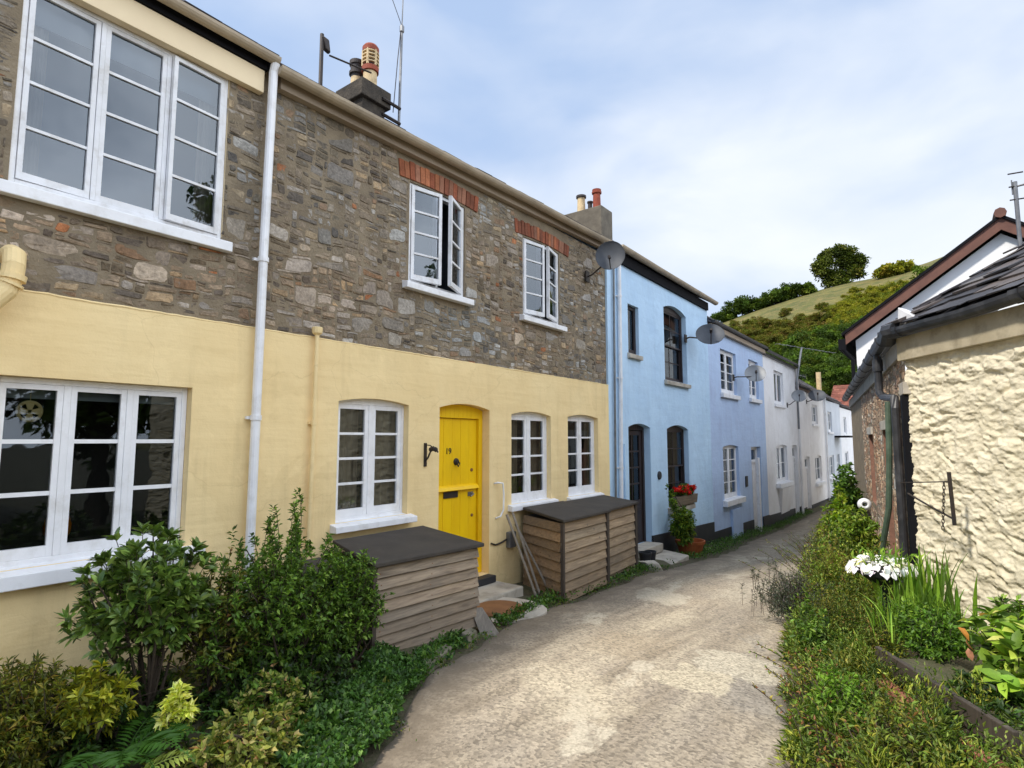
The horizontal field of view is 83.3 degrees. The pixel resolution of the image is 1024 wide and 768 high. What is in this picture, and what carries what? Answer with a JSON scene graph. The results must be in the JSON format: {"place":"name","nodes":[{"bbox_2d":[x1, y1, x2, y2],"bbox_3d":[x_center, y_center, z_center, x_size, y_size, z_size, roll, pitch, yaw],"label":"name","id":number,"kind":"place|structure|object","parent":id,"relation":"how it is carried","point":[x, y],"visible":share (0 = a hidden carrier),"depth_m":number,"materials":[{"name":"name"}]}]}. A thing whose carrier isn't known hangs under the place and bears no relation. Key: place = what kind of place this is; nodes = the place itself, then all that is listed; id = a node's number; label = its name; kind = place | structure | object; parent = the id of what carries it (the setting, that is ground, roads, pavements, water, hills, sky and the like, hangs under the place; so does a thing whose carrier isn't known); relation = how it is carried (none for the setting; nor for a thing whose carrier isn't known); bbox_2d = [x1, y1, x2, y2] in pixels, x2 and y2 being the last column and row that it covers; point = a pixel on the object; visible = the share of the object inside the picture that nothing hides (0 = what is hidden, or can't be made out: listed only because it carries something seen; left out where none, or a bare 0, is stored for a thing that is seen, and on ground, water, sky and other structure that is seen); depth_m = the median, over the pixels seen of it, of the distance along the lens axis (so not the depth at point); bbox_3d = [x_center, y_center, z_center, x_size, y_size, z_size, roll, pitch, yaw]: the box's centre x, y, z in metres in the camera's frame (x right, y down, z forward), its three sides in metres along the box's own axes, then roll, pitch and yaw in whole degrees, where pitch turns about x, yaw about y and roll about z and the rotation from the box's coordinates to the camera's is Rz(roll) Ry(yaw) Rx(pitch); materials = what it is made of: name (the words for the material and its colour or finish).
{"place":"outdoors","nodes":[
{"label":"outdoors","id":0,"kind":"place"},
{"bbox_2d":[45,501,992,767],"bbox_3d":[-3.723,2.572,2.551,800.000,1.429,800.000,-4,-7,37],"label":"ground","id":1,"kind":"structure","parent":0,"point":[371,757],"depth_m":4.73,"materials":[{"name":"soil"}]},
{"bbox_2d":[0,651,82,767],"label":"golden shrub","id":2,"kind":"object","parent":1,"relation":"on","point":[25,709],"visible":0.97,"depth_m":2.83,"materials":[{"name":"green plant"}]},
{"bbox_2d":[45,659,141,751],"bbox_3d":[-2.213,1.720,3.051,0.471,0.530,0.418,-4,-7,37],"label":"golden shrub","id":3,"kind":"object","parent":1,"relation":"on","point":[92,696],"visible":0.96,"depth_m":3.00,"materials":[{"name":"yellow plant"}]},
{"bbox_2d":[8,651,213,767],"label":"dark undergrowth","id":4,"kind":"object","parent":1,"relation":"on","point":[80,745],"visible":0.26,"depth_m":3.13,"materials":[{"name":"green plant"}]},
{"bbox_2d":[0,0,281,701],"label":"stone cottage","id":5,"kind":"structure","parent":1,"relation":"on","point":[137,137],"depth_m":4.41,"materials":[{"name":"beige paint"}]},
{"bbox_2d":[15,390,42,421],"bbox_3d":[-3.145,0.119,3.761,0.020,0.262,0.144,-4,-7,37],"label":"window ornament","id":6,"kind":"object","parent":5,"relation":"hanging from","point":[29,410],"depth_m":3.75,"materials":[{"name":"brown wood"}]},
{"bbox_2d":[0,522,167,549],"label":"window board","id":7,"kind":"object","parent":5,"relation":"attached to","point":[5,544],"depth_m":3.99,"materials":[{"name":"black wood"}]},
{"bbox_2d":[0,376,205,592],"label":"window","id":8,"kind":"structure","parent":5,"relation":"in","point":[111,455],"depth_m":4.33,"materials":[{"name":"white paint"}]},
{"bbox_2d":[0,0,232,252],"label":"window","id":9,"kind":"structure","parent":5,"relation":"in","point":[111,124],"depth_m":4.54,"materials":[{"name":"white glass"}]},
{"bbox_2d":[61,708,220,767],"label":"fern","id":10,"kind":"object","parent":1,"relation":"on","point":[151,746],"visible":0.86,"depth_m":2.76,"materials":[{"name":"green plant"}]},
{"bbox_2d":[54,521,231,721],"bbox_3d":[-2.178,1.414,3.383,0.936,1.205,0.923,-4,-7,37],"label":"evergreen shrub","id":11,"kind":"object","parent":1,"relation":"on","point":[152,609],"visible":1,"depth_m":3.28,"materials":[{"name":"green plant"}]},
{"bbox_2d":[151,678,200,756],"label":"variegated sprig","id":12,"kind":"object","parent":1,"relation":"on","point":[176,707],"visible":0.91,"depth_m":3.01,"materials":[{"name":"yellow plant"}]},
{"bbox_2d":[144,748,216,767],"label":"fern","id":13,"kind":"object","parent":1,"relation":"on","point":[166,756],"visible":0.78,"depth_m":2.75,"materials":[{"name":"green plant"}]},
{"bbox_2d":[159,547,268,706],"bbox_3d":[-1.868,1.561,3.691,0.634,1.014,0.565,-1,-6,14],"label":"brown tinged shrub","id":14,"kind":"object","parent":1,"relation":"on","point":[202,630],"visible":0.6,"depth_m":3.60,"materials":[{"name":"green plant"}]},
{"bbox_2d":[47,642,395,767],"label":"leaf litter","id":15,"kind":"object","parent":1,"relation":"on","point":[202,728],"visible":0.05,"depth_m":3.33,"materials":[{"name":"brown plant"}]},
{"bbox_2d":[172,699,320,767],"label":"pale shrub","id":16,"kind":"object","parent":1,"relation":"on","point":[254,746],"visible":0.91,"depth_m":2.92,"materials":[{"name":"green plant"}]},
{"bbox_2d":[215,659,322,735],"bbox_3d":[-1.378,1.877,3.345,0.549,0.440,0.629,-4,-7,37],"label":"pale shrub","id":17,"kind":"object","parent":1,"relation":"on","point":[279,695],"visible":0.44,"depth_m":3.34,"materials":[{"name":"green plant"}]},
{"bbox_2d":[186,487,361,694],"bbox_3d":[-1.601,1.429,3.965,1.005,1.330,1.211,-4,-7,37],"label":"leafy shrub","id":18,"kind":"object","parent":1,"relation":"on","point":[285,609],"visible":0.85,"depth_m":3.80,"materials":[{"name":"green plant"}]},
{"bbox_2d":[192,640,358,733],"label":"dark undergrowth","id":19,"kind":"object","parent":1,"relation":"on","point":[301,672],"visible":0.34,"depth_m":3.62,"materials":[{"name":"green plant"}]},
{"bbox_2d":[300,544,395,666],"bbox_3d":[-1.264,1.668,4.303,0.698,0.917,0.793,-4,-7,37],"label":"leafy shrub","id":20,"kind":"object","parent":1,"relation":"on","point":[359,617],"visible":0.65,"depth_m":4.22,"materials":[{"name":"green plant"}]},
{"bbox_2d":[269,640,427,767],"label":"ground cover","id":21,"kind":"object","parent":1,"relation":"on","point":[366,722],"visible":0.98,"depth_m":3.32,"materials":[{"name":"green plant"}]},
{"bbox_2d":[333,526,483,654],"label":"bin store","id":22,"kind":"structure","parent":1,"relation":"on","point":[426,575],"depth_m":5.00,"materials":[{"name":"wood"}]},
{"bbox_2d":[252,42,611,631],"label":"stone cottage","id":23,"kind":"structure","parent":1,"relation":"on","point":[420,292],"depth_m":6.47,"materials":[{"name":"stone"}]},
{"bbox_2d":[318,33,371,84],"bbox_3d":[-2.585,-4.744,8.976,0.098,0.965,0.964,-4,-7,37],"label":"floodlight pole","id":24,"kind":"object","parent":23,"relation":"attached to","point":[324,44],"visible":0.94,"depth_m":8.63,"materials":[{"name":"metal"}]},
{"bbox_2d":[330,399,416,533],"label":"window","id":25,"kind":"structure","parent":23,"relation":"in","point":[369,478],"depth_m":5.93,"materials":[{"name":"white paint"}]},
{"bbox_2d":[381,0,403,125],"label":"radio aerial","id":26,"kind":"object","parent":23,"relation":"attached to","point":[398,107],"visible":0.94,"depth_m":9.87,"materials":[{"name":"metal"}]},
{"bbox_2d":[402,183,473,305],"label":"window","id":27,"kind":"structure","parent":23,"relation":"in","point":[436,222],"depth_m":7.01,"materials":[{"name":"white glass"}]},
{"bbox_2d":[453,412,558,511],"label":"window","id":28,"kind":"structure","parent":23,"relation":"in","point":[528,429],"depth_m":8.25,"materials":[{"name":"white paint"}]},
{"bbox_2d":[519,238,566,331],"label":"window","id":29,"kind":"structure","parent":23,"relation":"in","point":[540,263],"depth_m":8.63,"materials":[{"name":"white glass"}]},
{"bbox_2d":[567,415,604,500],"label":"window","id":30,"kind":"structure","parent":23,"relation":"in","point":[581,471],"depth_m":9.61,"materials":[{"name":"white paint"}]},
{"bbox_2d":[585,241,624,282],"bbox_3d":[1.518,-2.028,9.499,0.332,0.609,0.641,4,-7,-36],"label":"satellite dish","id":31,"kind":"object","parent":23,"relation":"attached to","point":[610,255],"visible":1,"depth_m":9.45,"materials":[{"name":"metal"}]},
{"bbox_2d":[474,607,498,635],"bbox_3d":[-0.247,2.204,5.355,0.290,0.239,0.168,0,-6,-4],"label":"wood wedge","id":32,"kind":"object","parent":1,"relation":"on","point":[483,621],"visible":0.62,"depth_m":5.31,"materials":[{"name":"grey wood"}]},
{"bbox_2d":[477,574,522,602],"bbox_3d":[-0.387,2.462,6.705,0.640,0.285,0.998,-4,-7,37],"label":"door step","id":33,"kind":"object","parent":1,"relation":"on","point":[490,588],"depth_m":6.79,"materials":[{"name":"concrete"}]},
{"bbox_2d":[506,514,535,595],"bbox_3d":[0.108,2.104,7.144,0.032,0.916,0.571,5,-7,-40],"label":"wooden pole","id":34,"kind":"object","parent":1,"relation":"on","point":[521,556],"visible":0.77,"depth_m":7.12,"materials":[{"name":"grey wood"}]},
{"bbox_2d":[511,512,539,593],"bbox_3d":[0.169,2.104,7.243,0.032,0.936,0.554,4,-7,-39],"label":"wooden pole","id":35,"kind":"object","parent":1,"relation":"on","point":[526,554],"visible":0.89,"depth_m":7.21,"materials":[{"name":"brown wood"}]},
{"bbox_2d":[522,501,610,603],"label":"bin store","id":36,"kind":"structure","parent":1,"relation":"on","point":[568,543],"depth_m":7.26,"materials":[{"name":"wood"}]},
{"bbox_2d":[567,495,637,580],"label":"bin store","id":37,"kind":"structure","parent":1,"relation":"on","point":[623,526],"depth_m":8.51,"materials":[{"name":"wood"}]},
{"bbox_2d":[372,506,834,767],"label":"lane","id":38,"kind":"structure","parent":1,"relation":"on","point":[661,669],"depth_m":4.02,"materials":[{"name":"beige concrete"}]},
{"bbox_2d":[476,597,546,623],"bbox_3d":[-0.115,2.435,6.101,0.880,0.162,0.940,-4,-7,37],"label":"stone slab","id":39,"kind":"object","parent":38,"relation":"on","point":[502,605],"visible":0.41,"depth_m":6.06,"materials":[{"name":"stone"}]},
{"bbox_2d":[386,565,673,740],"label":"edge weeds","id":40,"kind":"object","parent":38,"relation":"on","point":[485,637],"visible":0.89,"depth_m":5.14,"materials":[{"name":"green plant"}]},
{"bbox_2d":[404,509,812,674],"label":"weeds","id":41,"kind":"object","parent":1,"relation":"on","point":[426,651],"visible":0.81,"depth_m":6.50,"materials":[{"name":"green plant"}]},
{"bbox_2d":[553,188,718,551],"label":"blue cottage","id":42,"kind":"structure","parent":1,"relation":"on","point":[657,373],"depth_m":11.77,"materials":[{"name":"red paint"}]},
{"bbox_2d":[607,306,642,360],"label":"window","id":43,"kind":"structure","parent":42,"relation":"in","point":[631,353],"depth_m":11.13,"materials":[{"name":"brown paint"}]},
{"bbox_2d":[663,307,690,388],"bbox_3d":[3.582,-0.823,12.776,0.250,1.769,1.430,-4,-7,37],"label":"window","id":44,"kind":"structure","parent":42,"relation":"in","point":[672,321],"depth_m":12.97,"materials":[{"name":"black glass"}]},
{"bbox_2d":[667,426,695,513],"bbox_3d":[3.582,1.813,12.498,0.280,1.829,1.370,-4,-7,37],"label":"window","id":45,"kind":"structure","parent":42,"relation":"in","point":[675,434],"depth_m":12.71,"materials":[{"name":"black glass"}]},
{"bbox_2d":[669,493,697,505],"bbox_3d":[3.708,2.502,12.449,0.199,0.195,1.269,-4,-7,37],"label":"window box","id":46,"kind":"object","parent":42,"relation":"on","point":[686,499],"visible":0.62,"depth_m":12.35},
{"bbox_2d":[672,483,696,495],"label":"geranium","id":47,"kind":"object","parent":46,"relation":"in","point":[681,489],"visible":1,"depth_m":12.24,"materials":[{"name":"red plant"}]},
{"bbox_2d":[684,324,724,343],"bbox_3d":[4.425,-1.147,13.198,0.784,0.532,0.550,-4,-7,37],"label":"satellite dish","id":48,"kind":"object","parent":42,"relation":"attached to","point":[709,333],"visible":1,"depth_m":13.25,"materials":[{"name":"metal"}]},
{"bbox_2d":[638,541,688,563],"bbox_3d":[2.604,3.201,10.441,0.909,0.428,1.742,-4,-7,37],"label":"doorstep","id":49,"kind":"structure","parent":1,"relation":"on","point":[665,555],"depth_m":10.71,"materials":[{"name":"stone"}]},
{"bbox_2d":[675,538,704,556],"bbox_3d":[3.622,3.332,11.700,0.600,0.320,0.600,-4,-7,37],"label":"terracotta pot","id":50,"kind":"object","parent":1,"relation":"on","point":[696,545],"visible":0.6,"depth_m":11.49,"materials":[{"name":"orange ceramic"}]},
{"bbox_2d":[664,483,696,546],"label":"potted shrub","id":51,"kind":"object","parent":50,"relation":"in","point":[682,525],"visible":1,"depth_m":11.45,"materials":[{"name":"green plant"}]},
{"bbox_2d":[707,317,769,541],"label":"lilac cottage","id":52,"kind":"structure","parent":1,"relation":"on","point":[739,460],"depth_m":16.25,"materials":[{"name":"blue paint"}]},
{"bbox_2d":[720,350,740,399],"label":"window","id":53,"kind":"structure","parent":52,"relation":"in","point":[726,359],"depth_m":16.23,"materials":[{"name":"white paint"}]},
{"bbox_2d":[723,445,745,506],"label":"window","id":54,"kind":"structure","parent":52,"relation":"in","point":[729,451],"depth_m":15.88,"materials":[{"name":"white paint"}]},
{"bbox_2d":[732,365,765,381],"bbox_3d":[6.663,-0.305,16.224,0.960,0.498,0.425,-1,-6,9],"label":"satellite dish","id":55,"kind":"object","parent":52,"relation":"attached to","point":[755,373],"visible":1,"depth_m":16.28,"materials":[{"name":"metal"}]},
{"bbox_2d":[707,316,804,526],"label":"white cottage","id":56,"kind":"structure","parent":1,"relation":"on","point":[784,463],"depth_m":20.62,"materials":[{"name":"paint"}]},
{"bbox_2d":[773,371,786,408],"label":"window","id":57,"kind":"structure","parent":56,"relation":"in","point":[777,376],"depth_m":20.85,"materials":[{"name":"white paint"}]},
{"bbox_2d":[776,445,793,488],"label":"window","id":58,"kind":"structure","parent":56,"relation":"in","point":[782,482],"depth_m":20.63,"materials":[{"name":"white paint"}]},
{"bbox_2d":[739,556,836,625],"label":"rosemary bush","id":59,"kind":"object","parent":1,"relation":"on","point":[783,601],"visible":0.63,"depth_m":6.00,"materials":[{"name":"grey plant"}]},
{"bbox_2d":[738,530,839,590],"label":"wild herb","id":60,"kind":"object","parent":1,"relation":"on","point":[795,556],"visible":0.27,"depth_m":7.75,"materials":[{"name":"green plant"}]},
{"bbox_2d":[795,372,830,511],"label":"white cottage","id":61,"kind":"structure","parent":1,"relation":"on","point":[815,455],"depth_m":25.43,"materials":[{"name":"paint"}]},
{"bbox_2d":[783,592,853,667],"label":"verge weed","id":62,"kind":"object","parent":1,"relation":"on","point":[812,628],"visible":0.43,"depth_m":4.64,"materials":[{"name":"green plant"}]},
{"bbox_2d":[748,641,890,767],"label":"wild herb","id":63,"kind":"object","parent":1,"relation":"on","point":[823,731],"visible":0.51,"depth_m":3.42,"materials":[{"name":"green plant"}]},
{"bbox_2d":[795,571,847,627],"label":"verge weed","id":64,"kind":"object","parent":1,"relation":"on","point":[823,598],"visible":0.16,"depth_m":5.35,"materials":[{"name":"green plant"}]},
{"bbox_2d":[805,523,851,573],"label":"verge weed","id":65,"kind":"object","parent":1,"relation":"on","point":[822,529],"visible":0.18,"depth_m":7.21,"materials":[{"name":"green plant"}]},
{"bbox_2d":[810,390,852,497],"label":"white cottage","id":66,"kind":"structure","parent":1,"relation":"on","point":[834,434],"depth_m":29.99,"materials":[{"name":"paint"}]},
{"bbox_2d":[808,537,855,604],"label":"verge weed","id":67,"kind":"object","parent":1,"relation":"on","point":[830,570],"visible":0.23,"depth_m":6.32,"materials":[{"name":"green plant"}]},
{"bbox_2d":[808,513,856,568],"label":"verge weed","id":68,"kind":"object","parent":1,"relation":"on","point":[831,535],"visible":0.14,"depth_m":7.99,"materials":[{"name":"green plant"}]},
{"bbox_2d":[815,485,859,562],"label":"green weed","id":69,"kind":"object","parent":1,"relation":"on","point":[839,512],"visible":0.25,"depth_m":9.14,"materials":[{"name":"green plant"}]},
{"bbox_2d":[827,399,854,487],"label":"end cottage","id":70,"kind":"structure","parent":1,"relation":"on","point":[846,430],"depth_m":34.30,"materials":[{"name":"white paint"}]},
{"bbox_2d":[831,385,852,406],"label":"red roofed house","id":71,"kind":"structure","parent":1,"relation":"on","point":[838,392],"depth_m":41.83,"materials":[{"name":"tile"}]},
{"bbox_2d":[791,511,894,610],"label":"verge plants","id":72,"kind":"object","parent":1,"relation":"on","point":[844,541],"visible":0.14,"depth_m":7.76,"materials":[{"name":"green plant"}]},
{"bbox_2d":[778,534,912,661],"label":"verge plants","id":73,"kind":"object","parent":1,"relation":"on","point":[845,606],"visible":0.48,"depth_m":5.35,"materials":[{"name":"green plant"}]},
{"bbox_2d":[828,462,864,515],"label":"green weed","id":74,"kind":"object","parent":1,"relation":"on","point":[851,491],"visible":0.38,"depth_m":12.85,"materials":[{"name":"green plant"}]},
{"bbox_2d":[803,659,891,741],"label":"verge weed","id":75,"kind":"object","parent":1,"relation":"on","point":[836,690],"visible":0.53,"depth_m":3.44,"materials":[{"name":"green plant"}]},
{"bbox_2d":[834,504,889,557],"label":"green weed","id":76,"kind":"object","parent":1,"relation":"on","point":[865,524],"visible":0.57,"depth_m":8.35,"materials":[{"name":"green plant"}]},
{"bbox_2d":[783,581,972,767],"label":"undergrowth","id":77,"kind":"object","parent":1,"relation":"on","point":[900,656],"depth_m":4.58,"materials":[{"name":"green plant"}]},
{"bbox_2d":[841,547,923,640],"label":"flowers","id":78,"kind":"object","parent":1,"relation":"on","point":[871,571],"visible":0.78,"depth_m":5.49,"materials":[{"name":"white plant"}]},
{"bbox_2d":[767,603,1023,767],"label":"verge plants","id":79,"kind":"object","parent":1,"relation":"on","point":[866,662],"visible":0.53,"depth_m":3.21,"materials":[{"name":"green plant"}]},
{"bbox_2d":[836,673,954,767],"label":"verge weed","id":80,"kind":"object","parent":1,"relation":"on","point":[900,739],"visible":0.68,"depth_m":2.96,"materials":[{"name":"green plant"}]},
{"bbox_2d":[861,543,977,631],"bbox_3d":[3.749,1.800,5.211,0.654,0.695,0.801,1,-6,-12],"label":"iris clump","id":81,"kind":"object","parent":1,"relation":"on","point":[919,583],"visible":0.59,"depth_m":5.18,"materials":[{"name":"green plant"}]},
{"bbox_2d":[838,207,1023,378],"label":"gabled house","id":82,"kind":"structure","parent":1,"relation":"on","point":[992,240],"depth_m":18.70,"materials":[{"name":"white paint"}]},
{"bbox_2d":[842,243,1023,632],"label":"roadside cottage","id":83,"kind":"structure","parent":1,"relation":"on","point":[954,395],"depth_m":6.12,"materials":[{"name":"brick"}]},
{"bbox_2d":[878,401,892,556],"bbox_3d":[5.024,1.565,7.835,0.086,2.617,0.765,-1,-6,8],"label":"green pipe","id":84,"kind":"object","parent":83,"relation":"attached to","point":[889,476],"visible":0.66,"depth_m":7.59,"materials":[{"name":"green metal"}]},
{"bbox_2d":[900,472,956,530],"bbox_3d":[4.423,1.224,6.149,0.078,0.601,0.697,0,-6,-2],"label":"iron bracket","id":85,"kind":"object","parent":83,"relation":"attached to","point":[951,498],"visible":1,"depth_m":5.87,"materials":[{"name":"black metal"}]},
{"bbox_2d":[1007,171,1023,249],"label":"tv aerial","id":86,"kind":"object","parent":83,"relation":"attached to","point":[1014,186],"visible":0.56,"depth_m":6.78,"materials":[{"name":"metal"}]},
{"bbox_2d":[875,646,1023,767],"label":"wooden trough","id":87,"kind":"object","parent":1,"relation":"on","point":[973,712],"visible":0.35,"depth_m":3.40,"materials":[{"name":"grey wood"}]},
{"bbox_2d":[890,596,979,663],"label":"shrub","id":88,"kind":"object","parent":87,"relation":"in","point":[942,640],"visible":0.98,"depth_m":4.22,"materials":[{"name":"green plant"}]},
{"bbox_2d":[858,582,1018,650],"bbox_3d":[3.466,1.874,4.725,1.118,0.335,1.524,-4,-7,37],"label":"iris clump","id":89,"kind":"object","parent":87,"relation":"in","point":[889,616],"visible":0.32,"depth_m":4.83,"materials":[{"name":"green plant"}]},
{"bbox_2d":[911,666,1023,747],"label":"shade plant","id":90,"kind":"object","parent":87,"relation":"in","point":[1002,704],"visible":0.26,"depth_m":3.38,"materials":[{"name":"green plant"}]},
{"bbox_2d":[956,604,1023,701],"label":"broad leaved plant","id":91,"kind":"object","parent":87,"relation":"in","point":[1003,663],"visible":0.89,"depth_m":3.61,"materials":[{"name":"green plant"}]},
{"bbox_2d":[985,593,1023,625],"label":"white sprig","id":92,"kind":"object","parent":1,"relation":"on","point":[1014,606],"visible":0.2,"depth_m":4.56,"materials":[{"name":"green plant"}]},
{"bbox_2d":[186,0,1023,321],"label":"sky","id":93,"kind":"structure","parent":0,"point":[728,145],"materials":[{"name":"blue"}]},
{"bbox_2d":[723,257,941,393],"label":"hill","id":94,"kind":"structure","parent":0,"point":[805,304],"depth_m":126.07,"materials":[{"name":"green plant"}]},
{"bbox_2d":[710,310,737,322],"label":"hedge tree","id":95,"kind":"object","parent":94,"relation":"on","point":[723,316],"visible":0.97,"depth_m":146.44,"materials":[{"name":"green plant"}]},
{"bbox_2d":[720,295,759,314],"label":"hedge tree","id":96,"kind":"object","parent":94,"relation":"on","point":[738,305],"visible":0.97,"depth_m":144.57,"materials":[{"name":"green plant"}]},
{"bbox_2d":[759,287,791,305],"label":"hedge tree","id":97,"kind":"object","parent":94,"relation":"on","point":[774,296],"visible":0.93,"depth_m":139.66,"materials":[{"name":"green plant"}]},
{"bbox_2d":[777,282,803,299],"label":"hedge tree","id":98,"kind":"object","parent":94,"relation":"on","point":[789,290],"visible":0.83,"depth_m":137.93,"materials":[{"name":"green plant"}]},
{"bbox_2d":[821,360,855,396],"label":"wood tree","id":99,"kind":"object","parent":94,"relation":"on","point":[836,379],"visible":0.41,"depth_m":74.61,"materials":[{"name":"green plant"}]},
{"bbox_2d":[809,243,869,288],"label":"oak tree","id":100,"kind":"object","parent":94,"relation":"on","point":[849,262],"visible":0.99,"depth_m":137.96,"materials":[{"name":"green plant"}]},
{"bbox_2d":[871,264,897,278],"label":"hedge tree","id":101,"kind":"object","parent":94,"relation":"on","point":[883,271],"visible":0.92,"depth_m":127.01,"materials":[{"name":"green plant"}]},
{"bbox_2d":[886,259,920,274],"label":"hedge tree","id":102,"kind":"object","parent":94,"relation":"on","point":[903,266],"visible":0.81,"depth_m":124.94,"materials":[{"name":"green plant"}]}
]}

